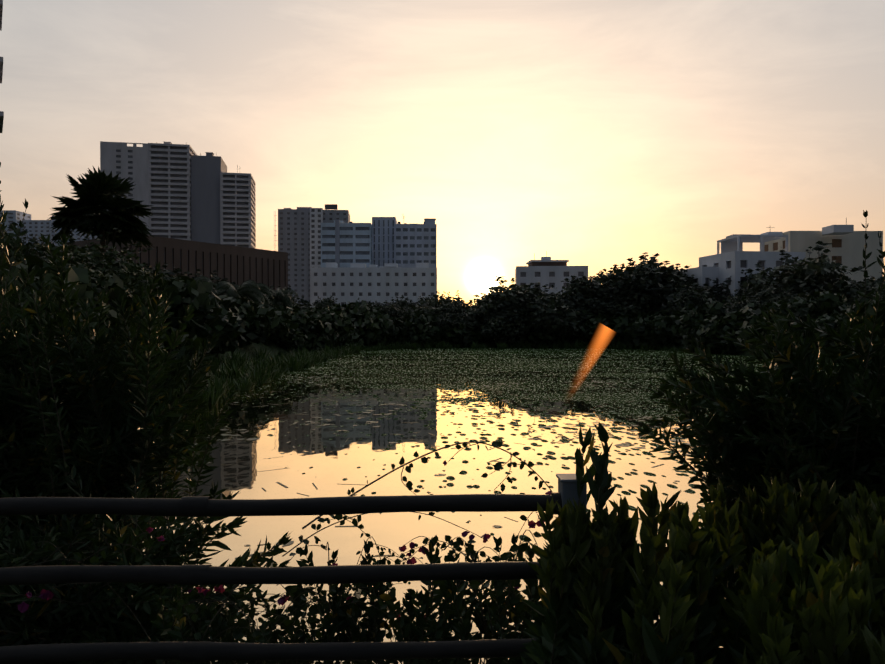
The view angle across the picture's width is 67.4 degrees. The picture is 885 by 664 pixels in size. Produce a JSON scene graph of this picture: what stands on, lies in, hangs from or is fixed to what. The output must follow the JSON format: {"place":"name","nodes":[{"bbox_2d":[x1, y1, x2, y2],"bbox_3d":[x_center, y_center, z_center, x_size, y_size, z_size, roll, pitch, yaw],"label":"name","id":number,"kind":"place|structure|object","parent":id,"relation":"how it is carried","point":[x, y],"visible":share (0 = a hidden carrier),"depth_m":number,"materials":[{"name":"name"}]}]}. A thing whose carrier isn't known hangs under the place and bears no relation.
{"place":"outdoors","nodes":[
{"label":"outdoors","id":0,"kind":"place"},
{"bbox_2d":[100,141,147,148],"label":"roof parapet","id":1,"kind":"structure","parent":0,"point":[115,144],"depth_m":357.59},
{"bbox_2d":[0,492,561,663],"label":"railing rails","id":2,"kind":"object","parent":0,"point":[207,574],"visible":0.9,"depth_m":2.43,"materials":[{"name":"metal"}]},
{"bbox_2d":[19,340,854,585],"bbox_3d":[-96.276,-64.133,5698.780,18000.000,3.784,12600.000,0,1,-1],"label":"ground","id":3,"kind":"structure","parent":0,"point":[272,346],"depth_m":73.23,"materials":[{"name":"plant"}]},
{"bbox_2d":[0,0,3,132],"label":"balcony","id":4,"kind":"structure","parent":3,"relation":"on","point":[1,75],"depth_m":42.93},
{"bbox_2d":[2,230,27,259],"bbox_3d":[-26.386,-2.693,33.924,10.514,9.144,12.296,-1,1,-42],"label":"tree","id":5,"kind":"object","parent":3,"relation":"on","point":[11,244],"visible":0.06,"depth_m":34.80,"materials":[{"name":"green plant"}]},
{"bbox_2d":[0,210,30,237],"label":"block","id":6,"kind":"structure","parent":3,"relation":"on","point":[15,216],"depth_m":513.70,"materials":[{"name":"white concrete"}]},
{"bbox_2d":[22,220,54,252],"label":"block","id":7,"kind":"structure","parent":3,"relation":"on","point":[35,228],"depth_m":519.83,"materials":[{"name":"grey concrete"}]},
{"bbox_2d":[4,259,80,343],"bbox_3d":[-20.466,-0.783,26.750,9.143,5.578,7.846,0,1,1],"label":"bush","id":8,"kind":"object","parent":3,"relation":"on","point":[47,278],"visible":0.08,"depth_m":27.85,"materials":[{"name":"green plant"}]},
{"bbox_2d":[10,255,99,342],"bbox_3d":[-20.669,-0.585,29.914,8.615,5.728,8.525,0,1,36],"label":"bush","id":9,"kind":"object","parent":3,"relation":"on","point":[75,273],"visible":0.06,"depth_m":30.08,"materials":[{"name":"green plant"}]},
{"bbox_2d":[0,227,115,299],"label":"bush","id":10,"kind":"object","parent":3,"relation":"on","point":[95,281],"visible":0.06,"depth_m":36.46,"materials":[{"name":"green plant"}]},
{"bbox_2d":[21,224,151,296],"bbox_3d":[-24.605,-2.574,44.055,9.914,8.622,11.593,0,1,-25],"label":"bush","id":11,"kind":"object","parent":3,"relation":"on","point":[109,262],"visible":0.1,"depth_m":42.02,"materials":[{"name":"green plant"}]},
{"bbox_2d":[27,231,166,293],"bbox_3d":[-26.219,-2.870,49.462,8.919,9.156,9.010,0,1,32],"label":"bush","id":12,"kind":"object","parent":3,"relation":"on","point":[138,264],"depth_m":50.40,"materials":[{"name":"green plant"}]},
{"bbox_2d":[47,166,153,253],"bbox_3d":[-31.434,-6.874,61.133,9.118,16.678,9.432,0,1,-1],"label":"fan palm","id":13,"kind":"object","parent":3,"relation":"on","point":[87,212],"visible":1,"depth_m":59.46,"materials":[{"name":"green plant"}]},
{"bbox_2d":[85,292,122,345],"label":"bush","id":14,"kind":"object","parent":3,"relation":"on","point":[112,318],"visible":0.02,"depth_m":35.10,"materials":[{"name":"green plant"}]},
{"bbox_2d":[79,271,146,356],"bbox_3d":[-21.034,-0.843,37.424,7.645,5.917,7.726,0,1,32],"label":"bush","id":15,"kind":"object","parent":3,"relation":"on","point":[115,285],"visible":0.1,"depth_m":37.86,"materials":[{"name":"green plant"}]},
{"bbox_2d":[0,231,236,564],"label":"shrub","id":16,"kind":"object","parent":3,"relation":"on","point":[117,420],"visible":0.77,"depth_m":3.99,"materials":[{"name":"green plant"}]},
{"bbox_2d":[0,162,75,516],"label":"shrub whips","id":17,"kind":"object","parent":16,"relation":"attached to","point":[3,218],"visible":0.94,"depth_m":3.58,"materials":[{"name":"green plant"}]},
{"bbox_2d":[100,147,147,234],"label":"tower","id":18,"kind":"structure","parent":3,"relation":"on","point":[125,163],"depth_m":358.76,"materials":[{"name":"grey concrete"}]},
{"bbox_2d":[0,462,292,663],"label":"shrub","id":19,"kind":"object","parent":3,"relation":"on","point":[70,613],"visible":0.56,"depth_m":3.12,"materials":[{"name":"green plant"}]},
{"bbox_2d":[148,143,196,240],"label":"tower","id":20,"kind":"structure","parent":3,"relation":"on","point":[169,182],"depth_m":363.01,"materials":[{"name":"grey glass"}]},
{"bbox_2d":[62,235,287,291],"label":"brown hall","id":21,"kind":"structure","parent":3,"relation":"on","point":[237,265],"depth_m":214.72,"materials":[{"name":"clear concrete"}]},
{"bbox_2d":[139,327,217,387],"bbox_3d":[-17.135,1.755,40.372,5.811,5.188,6.772,-1,1,-39],"label":"bush","id":22,"kind":"object","parent":3,"relation":"on","point":[186,341],"visible":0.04,"depth_m":39.67,"materials":[{"name":"green plant"}]},
{"bbox_2d":[144,275,221,334],"bbox_3d":[-23.236,-1.357,55.922,8.514,6.676,8.604,0,1,-27],"label":"bush","id":23,"kind":"object","parent":3,"relation":"on","point":[197,291],"visible":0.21,"depth_m":53.91,"materials":[{"name":"green plant"}]},
{"bbox_2d":[191,155,226,243],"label":"building","id":24,"kind":"structure","parent":3,"relation":"on","point":[205,197],"depth_m":368.77,"materials":[{"name":"grey concrete"}]},
{"bbox_2d":[174,297,246,354],"bbox_3d":[-20.366,-0.414,56.810,8.446,5.489,7.958,1,1,40],"label":"bush","id":25,"kind":"object","parent":3,"relation":"on","point":[229,327],"visible":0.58,"depth_m":54.92,"materials":[{"name":"green plant"}]},
{"bbox_2d":[220,172,255,248],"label":"tower","id":26,"kind":"structure","parent":3,"relation":"on","point":[237,211],"depth_m":369.48,"materials":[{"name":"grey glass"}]},
{"bbox_2d":[212,280,264,310],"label":"bush","id":27,"kind":"object","parent":3,"relation":"on","point":[247,287],"visible":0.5,"depth_m":72.39,"materials":[{"name":"green plant"}]},
{"bbox_2d":[211,295,279,345],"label":"bush","id":28,"kind":"object","parent":3,"relation":"on","point":[258,321],"visible":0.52,"depth_m":67.04,"materials":[{"name":"green plant"}]},
{"bbox_2d":[225,283,273,307],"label":"bush","id":29,"kind":"object","parent":3,"relation":"on","point":[263,287],"visible":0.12,"depth_m":81.83,"materials":[{"name":"green plant"}]},
{"bbox_2d":[258,307,298,342],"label":"bush","id":30,"kind":"object","parent":3,"relation":"on","point":[280,331],"visible":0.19,"depth_m":77.73,"materials":[{"name":"green plant"}]},
{"bbox_2d":[260,288,298,310],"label":"bush","id":31,"kind":"object","parent":3,"relation":"on","point":[279,295],"visible":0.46,"depth_m":95.31,"materials":[{"name":"green plant"}]},
{"bbox_2d":[272,323,308,349],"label":"bush","id":32,"kind":"object","parent":3,"relation":"on","point":[296,338],"visible":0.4,"depth_m":81.70,"materials":[{"name":"green plant"}]},
{"bbox_2d":[273,286,310,311],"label":"bush","id":33,"kind":"object","parent":3,"relation":"on","point":[303,306],"visible":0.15,"depth_m":108.16,"materials":[{"name":"green plant"}]},
{"bbox_2d":[278,307,321,341],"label":"bush","id":34,"kind":"object","parent":3,"relation":"on","point":[302,320],"visible":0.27,"depth_m":86.76,"materials":[{"name":"green plant"}]},
{"bbox_2d":[278,209,349,306],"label":"grey tower","id":35,"kind":"structure","parent":3,"relation":"on","point":[294,234],"depth_m":397.51,"materials":[{"name":"concrete"}]},
{"bbox_2d":[310,208,322,306],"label":"building","id":36,"kind":"structure","parent":35,"relation":"attached to","point":[316,217],"depth_m":395.68,"materials":[{"name":"concrete"}]},
{"bbox_2d":[299,312,339,352],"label":"bush","id":37,"kind":"object","parent":3,"relation":"on","point":[325,337],"visible":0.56,"depth_m":87.77,"materials":[{"name":"green plant"}]},
{"bbox_2d":[304,306,350,323],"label":"bush","id":38,"kind":"object","parent":3,"relation":"on","point":[325,316],"visible":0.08,"depth_m":100.01,"materials":[{"name":"green plant"}]},
{"bbox_2d":[318,313,353,338],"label":"bush","id":39,"kind":"object","parent":3,"relation":"on","point":[345,325],"visible":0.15,"depth_m":98.39,"materials":[{"name":"green plant"}]},
{"bbox_2d":[335,220,339,266],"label":"hospital pilaster","id":40,"kind":"object","parent":3,"relation":"on","point":[337,241],"visible":0.36,"depth_m":278.48,"materials":[{"name":"concrete"}]},
{"bbox_2d":[321,223,371,266],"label":"building","id":41,"kind":"structure","parent":3,"relation":"on","point":[355,242],"depth_m":279.00,"materials":[{"name":"concrete"}]},
{"bbox_2d":[324,300,370,319],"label":"bush","id":42,"kind":"object","parent":3,"relation":"on","point":[355,310],"visible":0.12,"depth_m":110.45,"materials":[{"name":"green plant"}]},
{"bbox_2d":[150,534,546,663],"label":"planting","id":43,"kind":"object","parent":3,"relation":"on","point":[461,626],"visible":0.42,"depth_m":2.71,"materials":[{"name":"green"}]},
{"bbox_2d":[351,312,379,345],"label":"bush","id":44,"kind":"object","parent":3,"relation":"on","point":[367,327],"visible":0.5,"depth_m":105.78,"materials":[{"name":"green plant"}]},
{"bbox_2d":[311,267,436,306],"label":"building","id":45,"kind":"structure","parent":3,"relation":"on","point":[343,285],"depth_m":254.37,"materials":[{"name":"concrete"}]},
{"bbox_2d":[326,262,428,267],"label":"hospital roof clutter","id":46,"kind":"object","parent":45,"relation":"on","point":[386,265],"visible":0.33,"depth_m":257.33,"materials":[{"name":"concrete"}]},
{"bbox_2d":[355,312,393,344],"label":"bush","id":47,"kind":"object","parent":3,"relation":"on","point":[382,318],"visible":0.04,"depth_m":108.91,"materials":[{"name":"green plant"}]},
{"bbox_2d":[364,318,398,346],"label":"bush","id":48,"kind":"object","parent":3,"relation":"on","point":[385,331],"visible":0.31,"depth_m":108.86,"materials":[{"name":"green plant"}]},
{"bbox_2d":[372,217,397,267],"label":"building","id":49,"kind":"structure","parent":3,"relation":"on","point":[383,240],"depth_m":284.16,"materials":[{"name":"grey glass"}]},
{"bbox_2d":[374,300,407,320],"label":"bush","id":50,"kind":"object","parent":3,"relation":"on","point":[391,310],"visible":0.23,"depth_m":115.52,"materials":[{"name":"green plant"}]},
{"bbox_2d":[382,295,420,310],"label":"bush","id":51,"kind":"object","parent":3,"relation":"on","point":[402,304],"visible":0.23,"depth_m":165.04,"materials":[{"name":"green plant"}]},
{"bbox_2d":[393,312,431,346],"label":"bush","id":52,"kind":"object","parent":3,"relation":"on","point":[414,327],"visible":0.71,"depth_m":111.65,"materials":[{"name":"green plant"}]},
{"bbox_2d":[395,224,436,267],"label":"building","id":53,"kind":"structure","parent":3,"relation":"on","point":[415,244],"depth_m":279.46,"materials":[{"name":"concrete"}]},
{"bbox_2d":[404,302,444,316],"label":"bush","id":54,"kind":"object","parent":3,"relation":"on","point":[429,310],"visible":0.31,"depth_m":117.86,"materials":[{"name":"green plant"}]},
{"bbox_2d":[418,290,458,308],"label":"bush","id":55,"kind":"object","parent":3,"relation":"on","point":[435,301],"visible":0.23,"depth_m":184.80,"materials":[{"name":"green plant"}]},
{"bbox_2d":[431,308,469,329],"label":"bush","id":56,"kind":"object","parent":3,"relation":"on","point":[442,322],"visible":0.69,"depth_m":113.99,"materials":[{"name":"green plant"}]},
{"bbox_2d":[437,301,469,319],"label":"bush","id":57,"kind":"object","parent":3,"relation":"on","point":[453,308],"visible":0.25,"depth_m":119.74,"materials":[{"name":"green plant"}]},
{"bbox_2d":[448,309,485,332],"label":"bush","id":58,"kind":"object","parent":3,"relation":"on","point":[471,322],"visible":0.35,"depth_m":115.26,"materials":[{"name":"green plant"}]},
{"bbox_2d":[459,291,526,340],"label":"bush","id":59,"kind":"object","parent":3,"relation":"on","point":[480,313],"visible":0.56,"depth_m":114.73,"materials":[{"name":"green plant"}]},
{"bbox_2d":[478,311,527,344],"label":"bush","id":60,"kind":"object","parent":3,"relation":"on","point":[497,331],"visible":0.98,"depth_m":112.11,"materials":[{"name":"green plant"}]},
{"bbox_2d":[472,276,552,310],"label":"bush","id":61,"kind":"object","parent":3,"relation":"on","point":[519,293],"visible":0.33,"depth_m":117.67,"materials":[{"name":"green plant"}]},
{"bbox_2d":[510,290,586,337],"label":"bush","id":62,"kind":"object","parent":3,"relation":"on","point":[549,313],"visible":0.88,"depth_m":110.93,"materials":[{"name":"green plant"}]},
{"bbox_2d":[515,266,587,294],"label":"building","id":63,"kind":"structure","parent":3,"relation":"on","point":[555,276],"depth_m":185.49,"materials":[{"name":"grey concrete"}]},
{"bbox_2d":[526,251,568,265],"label":"rooftop structure","id":64,"kind":"object","parent":63,"relation":"on","point":[546,261],"visible":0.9,"depth_m":187.27,"materials":[{"name":"concrete"}]},
{"bbox_2d":[556,474,587,662],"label":"railing posts","id":65,"kind":"object","parent":3,"relation":"on","point":[567,486],"visible":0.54,"depth_m":2.43,"materials":[{"name":"metal"}]},
{"bbox_2d":[18,441,551,663],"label":"bougainvillea vine","id":66,"kind":"object","parent":65,"relation":"attached to","point":[190,609],"visible":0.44,"depth_m":2.73,"materials":[{"name":"green"}]},
{"bbox_2d":[551,275,601,312],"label":"bush","id":67,"kind":"object","parent":3,"relation":"on","point":[582,294],"visible":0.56,"depth_m":118.62,"materials":[{"name":"green plant"}]},
{"bbox_2d":[561,268,621,301],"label":"bush","id":68,"kind":"object","parent":3,"relation":"on","point":[599,280],"visible":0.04,"depth_m":121.98,"materials":[{"name":"green plant"}]},
{"bbox_2d":[572,316,614,343],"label":"bush","id":69,"kind":"object","parent":3,"relation":"on","point":[598,321],"visible":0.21,"depth_m":113.04,"materials":[{"name":"green plant"}]},
{"bbox_2d":[575,321,612,344],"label":"bush","id":70,"kind":"object","parent":3,"relation":"on","point":[591,330],"visible":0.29,"depth_m":112.73,"materials":[{"name":"green plant"}]},
{"bbox_2d":[590,287,638,316],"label":"bush","id":71,"kind":"object","parent":3,"relation":"on","point":[615,305],"visible":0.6,"depth_m":114.81,"materials":[{"name":"green plant"}]},
{"bbox_2d":[598,311,642,345],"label":"bush","id":72,"kind":"object","parent":3,"relation":"on","point":[621,325],"visible":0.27,"depth_m":109.88,"materials":[{"name":"green plant"}]},
{"bbox_2d":[589,252,710,314],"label":"tree","id":73,"kind":"object","parent":3,"relation":"on","point":[646,276],"visible":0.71,"depth_m":114.93,"materials":[{"name":"green plant"}]},
{"bbox_2d":[648,262,696,286],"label":"tree","id":74,"kind":"object","parent":3,"relation":"on","point":[680,274],"visible":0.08,"depth_m":125.69,"materials":[{"name":"green plant"}]},
{"bbox_2d":[667,304,696,338],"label":"bush","id":75,"kind":"object","parent":3,"relation":"on","point":[678,313],"visible":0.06,"depth_m":103.10,"materials":[{"name":"green plant"}]},
{"bbox_2d":[665,312,699,339],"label":"bush","id":76,"kind":"object","parent":3,"relation":"on","point":[685,317],"visible":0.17,"depth_m":98.59,"materials":[{"name":"green plant"}]},
{"bbox_2d":[671,313,704,344],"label":"bush","id":77,"kind":"object","parent":3,"relation":"on","point":[679,332],"visible":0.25,"depth_m":98.66,"materials":[{"name":"green plant"}]},
{"bbox_2d":[664,285,713,314],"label":"tree","id":78,"kind":"object","parent":3,"relation":"on","point":[697,299],"visible":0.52,"depth_m":107.08,"materials":[{"name":"green plant"}]},
{"bbox_2d":[519,475,884,663],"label":"hedge","id":79,"kind":"object","parent":3,"relation":"on","point":[806,589],"visible":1,"depth_m":1.78,"materials":[{"name":"green"}]},
{"bbox_2d":[555,422,617,563],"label":"shrub shoots by post","id":80,"kind":"object","parent":79,"relation":"on","point":[601,491],"visible":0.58,"depth_m":2.27,"materials":[{"name":"green"}]},
{"bbox_2d":[682,319,722,353],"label":"bush","id":81,"kind":"object","parent":3,"relation":"on","point":[700,334],"visible":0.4,"depth_m":90.86,"materials":[{"name":"green plant"}]},
{"bbox_2d":[683,298,725,331],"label":"bush","id":82,"kind":"object","parent":3,"relation":"on","point":[705,311],"visible":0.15,"depth_m":97.88,"materials":[{"name":"green plant"}]},
{"bbox_2d":[680,266,731,297],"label":"tree","id":83,"kind":"object","parent":3,"relation":"on","point":[721,288],"visible":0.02,"depth_m":121.07,"materials":[{"name":"green plant"}]},
{"bbox_2d":[693,310,742,346],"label":"bush","id":84,"kind":"object","parent":3,"relation":"on","point":[728,319],"visible":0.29,"depth_m":89.22,"materials":[{"name":"green plant"}]},
{"bbox_2d":[705,324,745,354],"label":"bush","id":85,"kind":"object","parent":3,"relation":"on","point":[722,344],"visible":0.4,"depth_m":87.41,"materials":[{"name":"green plant"}]},
{"bbox_2d":[726,294,770,312],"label":"tree","id":86,"kind":"object","parent":3,"relation":"on","point":[742,304],"visible":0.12,"depth_m":92.23,"materials":[{"name":"green plant"}]},
{"bbox_2d":[699,251,805,297],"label":"building","id":87,"kind":"structure","parent":3,"relation":"on","point":[732,264],"depth_m":118.90,"materials":[{"name":"white concrete"}]},
{"bbox_2d":[738,268,770,294],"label":"tree","id":88,"kind":"object","parent":3,"relation":"on","point":[750,277],"visible":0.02,"depth_m":117.22,"materials":[{"name":"green plant"}]},
{"bbox_2d":[635,298,884,582],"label":"shrub","id":89,"kind":"object","parent":3,"relation":"on","point":[784,419],"visible":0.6,"depth_m":3.47,"materials":[{"name":"green plant"}]},
{"bbox_2d":[851,210,884,493],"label":"shrub whips","id":90,"kind":"object","parent":89,"relation":"attached to","point":[865,275],"visible":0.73,"depth_m":3.29,"materials":[{"name":"green plant"}]},
{"bbox_2d":[735,316,794,348],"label":"bush","id":91,"kind":"object","parent":3,"relation":"on","point":[743,336],"visible":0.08,"depth_m":79.19,"materials":[{"name":"green plant"}]},
{"bbox_2d":[749,298,794,323],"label":"bush","id":92,"kind":"object","parent":3,"relation":"on","point":[776,305],"visible":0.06,"depth_m":83.37,"materials":[{"name":"green plant"}]},
{"bbox_2d":[745,281,812,303],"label":"tree","id":93,"kind":"object","parent":3,"relation":"on","point":[766,294],"visible":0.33,"depth_m":96.00,"materials":[{"name":"green plant"}]},
{"bbox_2d":[751,322,817,359],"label":"bush","id":94,"kind":"object","parent":3,"relation":"on","point":[759,328],"visible":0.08,"depth_m":75.09,"materials":[{"name":"green plant"}]},
{"bbox_2d":[743,241,868,298],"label":"tree","id":95,"kind":"object","parent":3,"relation":"on","point":[805,273],"visible":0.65,"depth_m":97.61,"materials":[{"name":"green plant"}]},
{"bbox_2d":[767,290,851,331],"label":"bush","id":96,"kind":"object","parent":3,"relation":"on","point":[822,304],"visible":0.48,"depth_m":75.22,"materials":[{"name":"green plant"}]},
{"bbox_2d":[764,231,882,283],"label":"building","id":97,"kind":"structure","parent":3,"relation":"on","point":[847,249],"depth_m":137.23,"materials":[{"name":"concrete"}]},
{"bbox_2d":[822,217,853,234],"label":"rooftop structure","id":98,"kind":"object","parent":97,"relation":"on","point":[837,229],"visible":1,"depth_m":132.25,"materials":[{"name":"grey metal"}]},
{"bbox_2d":[797,309,868,347],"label":"bush","id":99,"kind":"object","parent":3,"relation":"on","point":[833,323],"visible":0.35,"depth_m":68.42,"materials":[{"name":"green plant"}]},
{"bbox_2d":[839,276,882,306],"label":"tree","id":100,"kind":"object","parent":3,"relation":"on","point":[848,294],"visible":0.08,"depth_m":92.81,"materials":[{"name":"green plant"}]},
{"bbox_2d":[842,292,884,328],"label":"bush","id":101,"kind":"object","parent":3,"relation":"on","point":[870,310],"visible":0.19,"depth_m":67.54,"materials":[{"name":"green plant"}]},
{"bbox_2d":[848,280,884,305],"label":"tree","id":102,"kind":"object","parent":3,"relation":"on","point":[875,287],"visible":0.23,"depth_m":78.63,"materials":[{"name":"green plant"}]},
{"bbox_2d":[0,0,884,305],"label":"sky","id":103,"kind":"structure","parent":0,"point":[598,135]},
{"bbox_2d":[143,347,857,663],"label":"pond water","id":104,"kind":"structure","parent":0,"point":[326,461],"depth_m":23.03,"materials":[{"name":"liquid"}]},
{"bbox_2d":[203,370,238,393],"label":"reed tuft","id":105,"kind":"object","parent":104,"relation":"in","point":[217,383],"visible":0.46,"depth_m":38.78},
{"bbox_2d":[219,358,252,381],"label":"reed tuft","id":106,"kind":"object","parent":104,"relation":"in","point":[242,371],"visible":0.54,"depth_m":46.29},
{"bbox_2d":[276,353,306,370],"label":"reed tuft","id":107,"kind":"object","parent":104,"relation":"in","point":[295,367],"visible":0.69,"depth_m":57.59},
{"bbox_2d":[164,375,746,603],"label":"lily pads","id":108,"kind":"object","parent":104,"relation":"on","point":[497,526],"visible":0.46,"depth_m":24.69,"materials":[{"name":"green plant"}]},
{"bbox_2d":[679,266,718,291],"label":"building","id":109,"kind":"structure","parent":0,"point":[703,275],"depth_m":122.85,"materials":[{"name":"concrete"}]},
{"bbox_2d":[717,227,787,253],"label":"rooftop structure","id":110,"kind":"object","parent":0,"point":[733,242],"depth_m":124.21,"materials":[{"name":"concrete"}]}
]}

